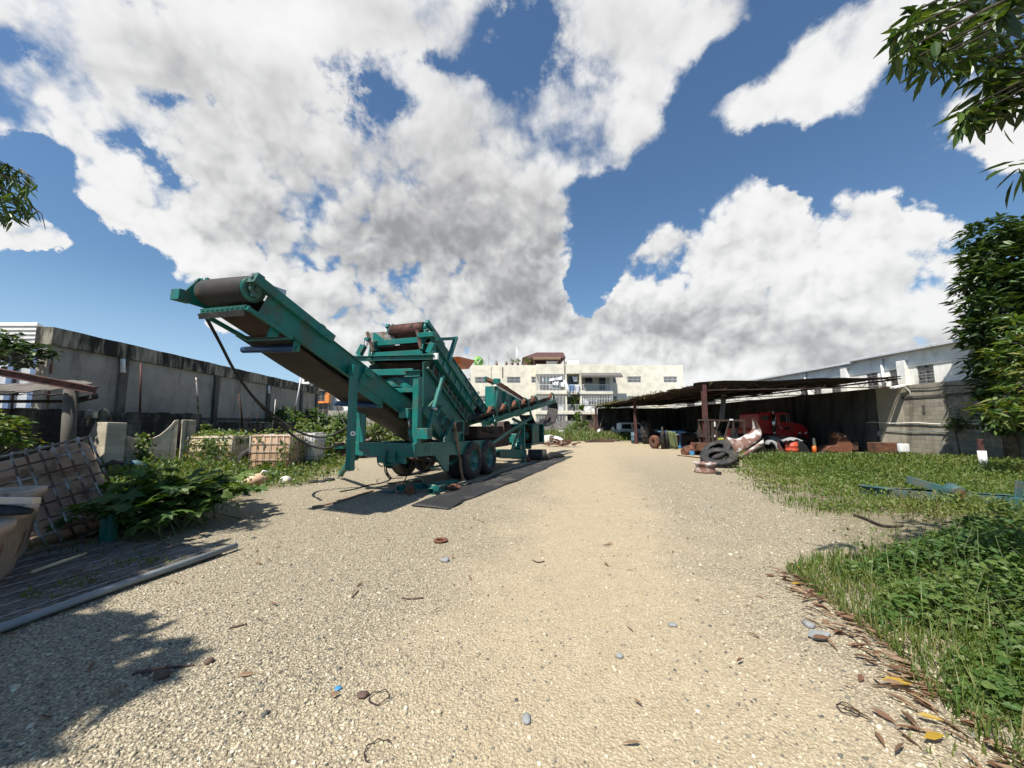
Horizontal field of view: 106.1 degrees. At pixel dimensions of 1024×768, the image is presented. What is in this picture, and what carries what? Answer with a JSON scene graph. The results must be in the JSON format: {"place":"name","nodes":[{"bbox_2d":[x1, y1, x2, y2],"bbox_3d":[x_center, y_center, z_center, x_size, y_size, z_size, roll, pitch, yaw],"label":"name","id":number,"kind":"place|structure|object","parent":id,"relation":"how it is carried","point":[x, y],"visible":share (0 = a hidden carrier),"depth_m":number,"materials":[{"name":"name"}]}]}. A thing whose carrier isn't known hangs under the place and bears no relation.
{"place":"outdoors","nodes":[
{"label":"outdoors","id":0,"kind":"place"},
{"bbox_2d":[0,322,43,407],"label":"zinc building","id":1,"kind":"structure","parent":0,"point":[28,329],"depth_m":18.96,"materials":[{"name":"white paint"}]},
{"bbox_2d":[318,390,347,420],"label":"orange house","id":2,"kind":"structure","parent":0,"point":[325,401],"depth_m":45.76,"materials":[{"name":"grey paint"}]},
{"bbox_2d":[318,404,328,411],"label":"window","id":3,"kind":"structure","parent":2,"relation":"in","point":[322,407],"depth_m":45.73,"materials":[{"name":"grey glass"}]},
{"bbox_2d":[328,410,470,438],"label":"plain wall","id":4,"kind":"structure","parent":0,"point":[330,412],"depth_m":39.89,"materials":[{"name":"grey concrete"}]},
{"bbox_2d":[0,438,1023,767],"bbox_3d":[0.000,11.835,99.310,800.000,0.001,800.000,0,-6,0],"label":"ground","id":5,"kind":"structure","parent":0,"point":[602,470],"depth_m":2.91,"materials":[{"name":"beige gravel"}]},
{"bbox_2d":[0,161,45,231],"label":"mango tree","id":6,"kind":"object","parent":5,"relation":"on","point":[17,202],"visible":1,"depth_m":4.42,"materials":[{"name":"green plant"}]},
{"bbox_2d":[0,410,46,455],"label":"bush","id":7,"kind":"object","parent":5,"relation":"on","point":[8,439],"visible":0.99,"depth_m":8.56,"materials":[{"name":"green plant"}]},
{"bbox_2d":[0,486,47,560],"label":"plastic bin","id":8,"kind":"object","parent":5,"relation":"on","point":[30,491],"visible":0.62,"depth_m":4.54,"materials":[{"name":"beige plastic"}]},
{"bbox_2d":[0,328,63,408],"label":"wall shrub","id":9,"kind":"object","parent":5,"relation":"on","point":[16,346],"visible":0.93,"depth_m":11.60,"materials":[{"name":"green plant"}]},
{"bbox_2d":[7,585,65,601],"bbox_3d":[-4.246,1.881,3.462,0.509,0.160,0.217,-1,-6,9],"label":"weed tuft","id":10,"kind":"object","parent":5,"relation":"on","point":[24,595],"visible":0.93,"depth_m":3.46,"materials":[{"name":"green plant"}]},
{"bbox_2d":[0,368,99,445],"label":"lean to","id":11,"kind":"object","parent":5,"relation":"on","point":[70,400],"visible":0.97,"depth_m":9.09,"materials":[{"name":"metal"}]},
{"bbox_2d":[0,434,127,547],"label":"tipped tank","id":12,"kind":"object","parent":5,"relation":"on","point":[68,474],"visible":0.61,"depth_m":5.48,"materials":[{"name":"grey plastic"}]},
{"bbox_2d":[98,511,118,541],"bbox_3d":[-5.461,1.919,5.217,0.150,0.450,0.150,0,-6,0],"label":"bucket","id":13,"kind":"object","parent":5,"relation":"on","point":[108,529],"visible":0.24,"depth_m":5.15,"materials":[{"name":"teal paint"}]},
{"bbox_2d":[0,538,237,632],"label":"fence panel","id":14,"kind":"object","parent":5,"relation":"on","point":[16,610],"visible":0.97,"depth_m":4.04,"materials":[{"name":"grey metal"}]},
{"bbox_2d":[0,518,17,554],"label":"plastic bin","id":15,"kind":"object","parent":14,"relation":"on","point":[7,525],"visible":1,"depth_m":3.58,"materials":[{"name":"beige plastic"}]},
{"bbox_2d":[0,503,39,578],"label":"plastic bin","id":16,"kind":"object","parent":14,"relation":"on","point":[12,548],"visible":0.52,"depth_m":3.94,"materials":[{"name":"beige plastic"}]},
{"bbox_2d":[0,504,33,515],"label":"black gloves","id":17,"kind":"object","parent":16,"relation":"on","point":[10,510],"visible":1,"depth_m":3.71,"materials":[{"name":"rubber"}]},
{"bbox_2d":[0,497,40,503],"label":"steel bar","id":18,"kind":"object","parent":16,"relation":"on","point":[18,500],"visible":1,"depth_m":3.75,"materials":[{"name":"grey metal"}]},
{"bbox_2d":[29,552,86,573],"bbox_3d":[-4.982,1.967,4.266,0.083,0.056,0.581,1,-6,-7],"label":"bamboo cane","id":19,"kind":"object","parent":14,"relation":"on","point":[56,563],"visible":1,"depth_m":4.19,"materials":[{"name":"wood"}]},
{"bbox_2d":[52,575,97,587],"bbox_3d":[-4.200,1.917,3.722,0.450,0.146,0.243,0,-6,0],"label":"weed tuft","id":20,"kind":"object","parent":14,"relation":"on","point":[60,581],"visible":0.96,"depth_m":3.70,"materials":[{"name":"green plant"}]},
{"bbox_2d":[74,569,114,585],"bbox_3d":[-4.170,1.923,3.843,0.334,0.170,0.257,-4,-7,34],"label":"weed tuft","id":21,"kind":"object","parent":14,"relation":"on","point":[87,578],"visible":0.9,"depth_m":3.84,"materials":[{"name":"green plant"}]},
{"bbox_2d":[93,546,186,572],"bbox_3d":[-4.126,1.963,4.294,1.018,0.169,0.575,0,-6,0],"label":"weed tuft","id":22,"kind":"object","parent":14,"relation":"on","point":[148,560],"visible":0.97,"depth_m":4.27,"materials":[{"name":"green plant"}]},
{"bbox_2d":[105,460,147,469],"bbox_3d":[-12.149,2.561,12.090,1.136,0.329,0.318,1,-6,-11],"label":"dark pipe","id":23,"kind":"object","parent":5,"relation":"on","point":[135,462],"visible":0.23,"depth_m":12.06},
{"bbox_2d":[82,420,195,472],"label":"arched wall","id":24,"kind":"structure","parent":5,"relation":"on","point":[112,440],"depth_m":13.11,"materials":[{"name":"concrete"}]},
{"bbox_2d":[84,409,97,425],"bbox_3d":[-13.735,1.107,12.553,0.280,0.550,0.160,0,-6,0],"label":"old meter","id":25,"kind":"object","parent":24,"relation":"on","point":[89,413],"visible":1,"depth_m":12.50,"materials":[{"name":"grey metal"}]},
{"bbox_2d":[41,465,268,540],"bbox_3d":[-5.338,1.742,6.015,2.254,0.989,2.547,0,-6,0],"label":"broadleaf bush","id":26,"kind":"object","parent":5,"relation":"on","point":[170,500],"visible":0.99,"depth_m":5.62,"materials":[{"name":"green plant"}]},
{"bbox_2d":[153,669,171,678],"bbox_3d":[-2.227,1.845,2.442,0.107,0.048,0.078,0,-6,0],"label":"stone","id":27,"kind":"object","parent":5,"relation":"on","point":[162,673],"visible":1,"depth_m":2.43,"materials":[{"name":"grey stone"}]},
{"bbox_2d":[132,664,193,675],"bbox_3d":[-2.269,1.857,2.516,0.328,0.020,0.032,2,-6,-18],"label":"flat stick","id":28,"kind":"object","parent":5,"relation":"on","point":[146,670],"visible":0.92,"depth_m":2.50,"materials":[{"name":"brown wood"}]},
{"bbox_2d":[0,408,330,461],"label":"block wall","id":29,"kind":"structure","parent":5,"relation":"on","point":[47,427],"depth_m":13.91,"materials":[{"name":"grey concrete"}]},
{"bbox_2d":[0,349,200,413],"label":"chain link fence","id":30,"kind":"object","parent":29,"relation":"on","point":[139,388],"visible":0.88,"depth_m":13.94,"materials":[{"name":"grey metal"}]},
{"bbox_2d":[31,327,318,424],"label":"concrete wall","id":31,"kind":"structure","parent":5,"relation":"on","point":[220,388],"depth_m":16.81,"materials":[{"name":"grey concrete"}]},
{"bbox_2d":[267,405,309,428],"bbox_3d":[-15.493,2.888,25.695,4.415,3.025,1.549,-2,-6,17],"label":"wall creeper","id":32,"kind":"object","parent":31,"relation":"attached to","point":[281,414],"depth_m":25.58,"materials":[{"name":"green plant"}]},
{"bbox_2d":[26,456,358,554],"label":"grass","id":33,"kind":"structure","parent":5,"relation":"on","point":[325,466],"depth_m":10.52,"materials":[{"name":"green plant"}]},
{"bbox_2d":[238,394,243,431],"bbox_3d":[-13.895,1.487,19.732,0.110,1.909,0.578,0,-6,0],"label":"stake","id":34,"kind":"object","parent":33,"relation":"on","point":[241,413],"visible":0.95,"depth_m":19.72,"materials":[{"name":"wood"}]},
{"bbox_2d":[182,429,254,465],"bbox_3d":[-11.302,2.471,14.925,1.895,1.464,1.679,1,-6,-8],"label":"liquid tank","id":35,"kind":"object","parent":5,"relation":"on","point":[217,445],"visible":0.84,"depth_m":14.31,"materials":[{"name":"plastic"}]},
{"bbox_2d":[195,423,253,445],"bbox_3d":[-12.176,2.575,16.804,4.076,1.750,1.291,-1,-6,6],"label":"vine patch","id":36,"kind":"object","parent":5,"relation":"on","point":[205,427],"visible":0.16,"depth_m":17.15,"materials":[{"name":"green plant"}]},
{"bbox_2d":[99,438,380,500],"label":"weeds","id":37,"kind":"object","parent":5,"relation":"on","point":[231,466],"visible":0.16,"depth_m":11.80,"materials":[{"name":"green plant"}]},
{"bbox_2d":[237,448,250,465],"bbox_3d":[-9.771,2.891,14.480,0.958,0.958,0.340,4,-17,-35],"label":"dumped tyre","id":38,"kind":"object","parent":5,"relation":"on","point":[244,453],"visible":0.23,"depth_m":14.25,"materials":[{"name":"rubber"}]},
{"bbox_2d":[244,470,267,485],"bbox_3d":[-6.662,2.470,9.981,0.567,0.448,0.359,3,-6,-25],"label":"float jug","id":39,"kind":"object","parent":5,"relation":"on","point":[259,478],"visible":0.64,"depth_m":9.92,"materials":[{"name":"plastic"}]},
{"bbox_2d":[248,427,309,468],"bbox_3d":[-8.504,2.293,14.011,1.742,1.488,1.550,0,-6,-4],"label":"liquid tank","id":40,"kind":"object","parent":5,"relation":"on","point":[288,449],"visible":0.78,"depth_m":13.50,"materials":[{"name":"plastic"}]},
{"bbox_2d":[293,427,325,462],"bbox_3d":[-8.005,2.441,15.331,1.032,1.464,1.371,1,-6,-10],"label":"liquid tank","id":41,"kind":"object","parent":5,"relation":"on","point":[313,453],"visible":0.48,"depth_m":14.87,"materials":[{"name":"white plastic"}]},
{"bbox_2d":[287,417,333,450],"bbox_3d":[-9.677,2.651,19.130,4.071,2.054,1.967,0,-6,0],"label":"creeper mound","id":42,"kind":"object","parent":5,"relation":"on","point":[306,423],"visible":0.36,"depth_m":19.28,"materials":[{"name":"green plant"}]},
{"bbox_2d":[303,407,347,433],"bbox_3d":[-14.123,3.351,29.910,5.235,3.122,2.250,0,-6,0],"label":"wall creeper","id":43,"kind":"object","parent":5,"relation":"on","point":[324,418],"depth_m":29.63,"materials":[{"name":"green plant"}]},
{"bbox_2d":[324,421,365,456],"bbox_3d":[-8.034,2.711,18.259,3.039,1.954,2.058,0,-6,0],"label":"creeper mound","id":44,"kind":"object","parent":5,"relation":"on","point":[335,428],"visible":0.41,"depth_m":17.99,"materials":[{"name":"green plant"}]},
{"bbox_2d":[332,437,371,457],"bbox_3d":[-7.538,3.010,18.165,1.508,0.932,1.106,1,-6,-8],"label":"old boat part","id":45,"kind":"object","parent":5,"relation":"on","point":[342,450],"visible":0.27,"depth_m":17.74,"materials":[{"name":"teal paint"}]},
{"bbox_2d":[330,490,373,503],"bbox_3d":[-3.456,2.452,8.388,0.090,0.035,1.484,-1,-6,11],"label":"plank","id":46,"kind":"object","parent":5,"relation":"on","point":[350,497],"visible":1,"depth_m":8.29,"materials":[{"name":"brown wood"}]},
{"bbox_2d":[170,272,557,478],"bbox_3d":[-1.957,0.891,14.170,4.023,4.347,18.147,-2,-6,20],"label":"screening machine","id":47,"kind":"object","parent":5,"relation":"on","point":[415,390],"visible":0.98,"depth_m":9.19,"materials":[{"name":"teal paint"}]},
{"bbox_2d":[205,319,346,437],"bbox_3d":[-5.021,0.051,8.175,0.848,2.263,3.165,-3,-7,27],"label":"hydraulic hose","id":48,"kind":"object","parent":47,"relation":"hanging from","point":[269,411],"visible":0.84,"depth_m":8.57,"materials":[{"name":"black rubber"}]},
{"bbox_2d":[206,319,380,448],"bbox_3d":[-4.753,0.209,8.349,1.281,2.519,3.617,-4,-7,37],"label":"hydraulic hose","id":49,"kind":"object","parent":47,"relation":"hanging from","point":[242,382],"visible":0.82,"depth_m":8.29,"materials":[{"name":"black rubber"}]},
{"bbox_2d":[2,492,764,742],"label":"leaf litter","id":50,"kind":"object","parent":5,"relation":"on","point":[248,673],"visible":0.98,"depth_m":2.56,"materials":[{"name":"brown plant"}]},
{"bbox_2d":[366,421,402,440],"bbox_3d":[-7.072,2.908,20.827,3.839,2.031,1.656,1,-6,-7],"label":"creeper mound","id":51,"kind":"object","parent":5,"relation":"on","point":[373,433],"visible":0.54,"depth_m":20.72,"materials":[{"name":"green plant"}]},
{"bbox_2d":[404,484,414,495],"bbox_3d":[-2.286,2.362,8.582,0.237,0.240,0.090,2,-21,-20],"label":"sprocket","id":52,"kind":"object","parent":5,"relation":"on","point":[409,489],"visible":1,"depth_m":8.56,"materials":[{"name":"brown metal"}]},
{"bbox_2d":[397,479,456,491],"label":"steel beam","id":53,"kind":"structure","parent":5,"relation":"on","point":[400,488],"depth_m":9.50,"materials":[{"name":"teal metal"}]},
{"bbox_2d":[420,476,438,490],"bbox_3d":[-2.069,2.446,9.451,0.128,0.183,1.822,3,-6,-24],"label":"hydraulic ram","id":54,"kind":"object","parent":53,"relation":"on","point":[433,486],"visible":0.93,"depth_m":8.95,"materials":[{"name":"teal paint"}]},
{"bbox_2d":[428,483,448,494],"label":"steel beam","id":55,"kind":"structure","parent":5,"relation":"on","point":[442,488],"depth_m":9.00,"materials":[{"name":"teal metal"}]},
{"bbox_2d":[453,422,465,480],"bbox_3d":[-1.425,1.879,10.526,0.132,1.653,0.972,-1,-6,9],"label":"wooden prop","id":56,"kind":"object","parent":5,"relation":"on","point":[458,451],"visible":0.91,"depth_m":10.47,"materials":[{"name":"brown wood"}]},
{"bbox_2d":[411,456,572,509],"bbox_3d":[0.450,2.936,13.104,1.085,0.053,12.338,-2,-6,20],"label":"rubber mat","id":57,"kind":"object","parent":5,"relation":"on","point":[449,500],"visible":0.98,"depth_m":9.75,"materials":[{"name":"black rubber"}]},
{"bbox_2d":[528,449,546,459],"bbox_3d":[1.086,3.046,16.571,0.780,0.459,0.477,0,-6,0],"label":"rolled belt","id":58,"kind":"object","parent":57,"relation":"on","point":[537,454],"visible":0.96,"depth_m":16.37,"materials":[{"name":"black rubber"}]},
{"bbox_2d":[547,452,564,459],"bbox_3d":[1.917,3.241,17.542,0.194,0.301,2.018,-4,-7,33],"label":"belt flap","id":59,"kind":"object","parent":57,"relation":"on","point":[552,455],"visible":0.93,"depth_m":17.50,"materials":[{"name":"black rubber"}]},
{"bbox_2d":[522,712,530,724],"bbox_3d":[0.078,1.812,2.082,0.051,0.033,0.072,0,-6,0],"label":"stone","id":60,"kind":"object","parent":5,"relation":"on","point":[526,718],"visible":1,"depth_m":2.07,"materials":[{"name":"white stone"}]},
{"bbox_2d":[543,438,580,445],"bbox_3d":[3.385,4.107,26.996,2.763,0.581,2.175,0,-6,0],"label":"scrap heap","id":61,"kind":"object","parent":5,"relation":"on","point":[560,443],"visible":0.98,"depth_m":26.89,"materials":[{"name":"metal"}]},
{"bbox_2d":[544,435,565,444],"bbox_3d":[3.198,4.265,29.317,1.813,0.818,0.968,0,-6,0],"label":"white pipe","id":62,"kind":"object","parent":61,"relation":"on","point":[547,438],"visible":0.48,"depth_m":29.19,"materials":[{"name":"plastic"}]},
{"bbox_2d":[470,352,683,425],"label":"apartment building","id":63,"kind":"structure","parent":5,"relation":"on","point":[601,383],"depth_m":53.24,"materials":[{"name":"white paint"}]},
{"bbox_2d":[507,377,520,382],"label":"window","id":64,"kind":"structure","parent":63,"relation":"in","point":[509,379],"depth_m":53.47,"materials":[{"name":"grey glass"}]},
{"bbox_2d":[627,376,640,382],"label":"window","id":65,"kind":"structure","parent":63,"relation":"in","point":[630,379],"depth_m":53.44,"materials":[{"name":"grey glass"}]},
{"bbox_2d":[664,376,677,382],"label":"window","id":66,"kind":"structure","parent":63,"relation":"in","point":[667,379],"depth_m":53.44,"materials":[{"name":"grey glass"}]},
{"bbox_2d":[564,404,594,431],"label":"bush","id":67,"kind":"object","parent":5,"relation":"on","point":[578,422],"visible":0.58,"depth_m":45.52,"materials":[{"name":"green plant"}]},
{"bbox_2d":[544,429,630,440],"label":"grass","id":68,"kind":"structure","parent":5,"relation":"on","point":[577,435],"depth_m":37.68,"materials":[{"name":"green plant"}]},
{"bbox_2d":[616,423,657,437],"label":"white pickup","id":69,"kind":"object","parent":5,"relation":"on","point":[623,427],"visible":0.14,"depth_m":40.82,"materials":[{"name":"paint"}]},
{"bbox_2d":[641,421,651,443],"bbox_3d":[10.780,3.916,30.807,0.620,1.848,1.848,-5,-8,28],"label":"loader tyre","id":70,"kind":"object","parent":5,"relation":"on","point":[646,431],"visible":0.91,"depth_m":30.18,"materials":[{"name":"rubber"}]},
{"bbox_2d":[649,435,660,448],"bbox_3d":[9.799,3.765,25.043,1.489,0.857,0.859,2,-6,-17],"label":"wheel","id":71,"kind":"object","parent":5,"relation":"on","point":[654,442],"visible":0.93,"depth_m":24.70,"materials":[{"name":"metal"}]},
{"bbox_2d":[658,426,677,448],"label":"gas bottles","id":72,"kind":"object","parent":5,"relation":"on","point":[668,439],"visible":0.91,"depth_m":24.27,"materials":[{"name":"black paint"}]},
{"bbox_2d":[658,431,695,447],"bbox_3d":[10.942,3.650,25.440,2.188,1.070,1.040,0,-6,0],"label":"generator","id":73,"kind":"object","parent":5,"relation":"on","point":[683,439],"visible":0.58,"depth_m":25.17,"materials":[{"name":"blue paint"}]},
{"bbox_2d":[681,445,700,454],"bbox_3d":[9.563,3.418,20.113,1.570,0.670,0.540,2,-6,-19],"label":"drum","id":74,"kind":"object","parent":5,"relation":"on","point":[685,450],"visible":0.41,"depth_m":19.80,"materials":[{"name":"metal"}]},
{"bbox_2d":[694,461,716,473],"bbox_3d":[6.367,2.748,12.675,0.687,0.330,0.687,0,-6,0],"label":"wheel rim","id":75,"kind":"object","parent":5,"relation":"on","point":[704,467],"visible":0.98,"depth_m":12.43,"materials":[{"name":"brown metal"}]},
{"bbox_2d":[700,440,733,459],"bbox_3d":[8.040,2.663,15.125,1.197,0.320,1.197,-36,7,-3],"label":"truck tyre","id":76,"kind":"object","parent":5,"relation":"on","point":[726,444],"visible":0.61,"depth_m":14.90,"materials":[{"name":"black rubber"}]},
{"bbox_2d":[690,419,746,454],"bbox_3d":[10.604,2.741,19.894,2.455,1.846,1.180,0,-6,0],"label":"forklift","id":77,"kind":"object","parent":5,"relation":"on","point":[711,432],"visible":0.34,"depth_m":19.48,"materials":[{"name":"metal"}]},
{"bbox_2d":[700,447,739,467],"bbox_3d":[7.760,2.791,14.414,1.302,0.313,1.302,-15,14,-2],"label":"truck tyre","id":78,"kind":"object","parent":5,"relation":"on","point":[730,462],"visible":0.81,"depth_m":14.17,"materials":[{"name":"black rubber"}]},
{"bbox_2d":[726,419,764,458],"bbox_3d":[10.502,2.501,17.345,1.954,1.865,0.586,0,-6,0],"label":"rusty fender","id":79,"kind":"object","parent":5,"relation":"on","point":[748,440],"visible":0.86,"depth_m":17.16,"materials":[{"name":"white paint"}]},
{"bbox_2d":[590,376,900,451],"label":"open shed","id":80,"kind":"structure","parent":5,"relation":"on","point":[821,418],"depth_m":25.52,"materials":[{"name":"metal"}]},
{"bbox_2d":[764,440,784,451],"bbox_3d":[13.843,3.286,20.320,0.824,0.658,0.400,0,-6,0],"label":"grey fender","id":81,"kind":"object","parent":5,"relation":"on","point":[778,446],"visible":0.93,"depth_m":20.18,"materials":[{"name":"metal"}]},
{"bbox_2d":[740,410,811,447],"bbox_3d":[17.474,3.017,25.729,4.122,2.463,2.394,0,-6,0],"label":"red truck","id":82,"kind":"object","parent":5,"relation":"on","point":[776,426],"visible":0.46,"depth_m":24.87,"materials":[{"name":"paint"}]},
{"bbox_2d":[781,437,802,452],"bbox_3d":[14.818,3.257,20.374,0.810,0.894,0.610,0,-6,0],"label":"red drum","id":83,"kind":"object","parent":5,"relation":"on","point":[792,446],"visible":0.9,"depth_m":20.19,"materials":[{"name":"orange paint"}]},
{"bbox_2d":[790,441,808,452],"bbox_3d":[15.642,3.475,20.948,0.648,0.750,0.612,0,-6,0],"label":"fender","id":84,"kind":"object","parent":5,"relation":"on","point":[802,446],"visible":0.57,"depth_m":20.65,"materials":[{"name":"black paint"}]},
{"bbox_2d":[808,630,830,640],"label":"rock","id":85,"kind":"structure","parent":5,"relation":"on","point":[811,633],"depth_m":2.90,"materials":[{"name":"grey stone"}]},
{"bbox_2d":[817,431,857,452],"bbox_3d":[17.967,3.249,21.299,1.971,1.264,0.760,0,-6,0],"label":"rusty bucket","id":86,"kind":"object","parent":5,"relation":"on","point":[838,442],"visible":0.91,"depth_m":20.99,"materials":[{"name":"metal"}]},
{"bbox_2d":[688,379,1023,459],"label":"boundary wall","id":87,"kind":"structure","parent":5,"relation":"on","point":[904,417],"depth_m":18.53,"materials":[{"name":"grey concrete"}]},
{"bbox_2d":[717,448,1023,767],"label":"grass","id":88,"kind":"structure","parent":5,"relation":"on","point":[983,749],"depth_m":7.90,"materials":[{"name":"green plant"}]},
{"bbox_2d":[867,442,897,452],"bbox_3d":[18.389,3.151,19.078,1.100,0.500,0.500,0,-6,0],"label":"rusty box","id":89,"kind":"object","parent":88,"relation":"on","point":[882,446],"visible":0.82,"depth_m":18.84,"materials":[{"name":"metal"}]},
{"bbox_2d":[897,444,909,451],"bbox_3d":[17.592,2.867,17.297,0.420,0.360,0.200,0,-6,0],"label":"white box","id":90,"kind":"object","parent":88,"relation":"on","point":[904,447],"visible":1,"depth_m":17.20,"materials":[{"name":"paint"}]},
{"bbox_2d":[854,514,903,527],"bbox_3d":[5.903,2.232,6.297,0.364,0.051,0.764,0,-6,0],"label":"ground hose","id":91,"kind":"object","parent":5,"relation":"on","point":[877,523],"visible":0.89,"depth_m":6.01,"materials":[{"name":"rubber"}]},
{"bbox_2d":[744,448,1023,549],"bbox_3d":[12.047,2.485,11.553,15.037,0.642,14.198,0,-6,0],"label":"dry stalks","id":92,"kind":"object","parent":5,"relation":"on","point":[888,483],"visible":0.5,"depth_m":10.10,"materials":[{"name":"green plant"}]},
{"bbox_2d":[765,563,1023,767],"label":"leaf litter","id":93,"kind":"object","parent":5,"relation":"on","point":[927,703],"visible":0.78,"depth_m":2.38,"materials":[{"name":"brown plant"}]},
{"bbox_2d":[923,731,943,739],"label":"fallen leaf","id":94,"kind":"object","parent":93,"relation":"on","point":[933,735],"visible":1,"depth_m":1.94,"materials":[{"name":"yellow plant"}]},
{"bbox_2d":[784,543,1023,767],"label":"grass","id":95,"kind":"structure","parent":5,"relation":"on","point":[841,594],"depth_m":2.76,"materials":[{"name":"green plant"}]},
{"bbox_2d":[857,476,1023,508],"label":"steel chassis","id":96,"kind":"object","parent":5,"relation":"on","point":[1018,488],"visible":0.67,"depth_m":7.71,"materials":[{"name":"teal paint"}]},
{"bbox_2d":[873,0,1023,208],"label":"mango tree","id":97,"kind":"object","parent":5,"relation":"on","point":[1000,82],"visible":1,"depth_m":3.44,"materials":[{"name":"green plant"}]},
{"bbox_2d":[934,391,972,454],"bbox_3d":[20.938,1.647,17.461,3.098,3.507,1.794,0,-6,0],"label":"wall shrub","id":98,"kind":"object","parent":5,"relation":"on","point":[957,427],"visible":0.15,"depth_m":17.21,"materials":[{"name":"green plant"}]},
{"bbox_2d":[939,212,1023,461],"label":"broadleaf tree","id":99,"kind":"object","parent":5,"relation":"on","point":[997,286],"visible":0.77,"depth_m":15.49,"materials":[{"name":"green plant"}]},
{"bbox_2d":[977,439,987,466],"bbox_3d":[16.396,2.456,13.419,0.219,1.062,0.219,0,-6,0],"label":"short post","id":100,"kind":"object","parent":5,"relation":"on","point":[981,453],"visible":0.84,"depth_m":13.39,"materials":[{"name":"white plastic"}]},
{"bbox_2d":[958,311,1023,431],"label":"young tree","id":101,"kind":"object","parent":5,"relation":"on","point":[999,411],"visible":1,"depth_m":11.24,"materials":[{"name":"green plant"}]},
{"bbox_2d":[0,0,1023,386],"label":"sky","id":102,"kind":"structure","parent":0,"point":[719,190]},
{"bbox_2d":[513,421,597,430],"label":"end wall","id":103,"kind":"structure","parent":0,"point":[557,425],"depth_m":49.71,"materials":[{"name":"white concrete"}]},
{"bbox_2d":[726,427,751,449],"bbox_3d":[13.037,3.170,21.897,1.493,1.380,0.931,0,-6,0],"label":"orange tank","id":104,"kind":"object","parent":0,"point":[740,432],"visible":0.27,"depth_m":21.76,"materials":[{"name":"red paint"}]},
{"bbox_2d":[668,340,1019,407],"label":"warehouse","id":105,"kind":"structure","parent":0,"point":[931,363],"depth_m":20.82,"materials":[{"name":"white metal"}]},
{"bbox_2d":[806,494,1023,729],"bbox_3d":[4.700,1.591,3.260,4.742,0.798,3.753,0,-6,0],"label":"weed bank","id":106,"kind":"structure","parent":0,"point":[960,540],"depth_m":3.18,"materials":[{"name":"green plant"}]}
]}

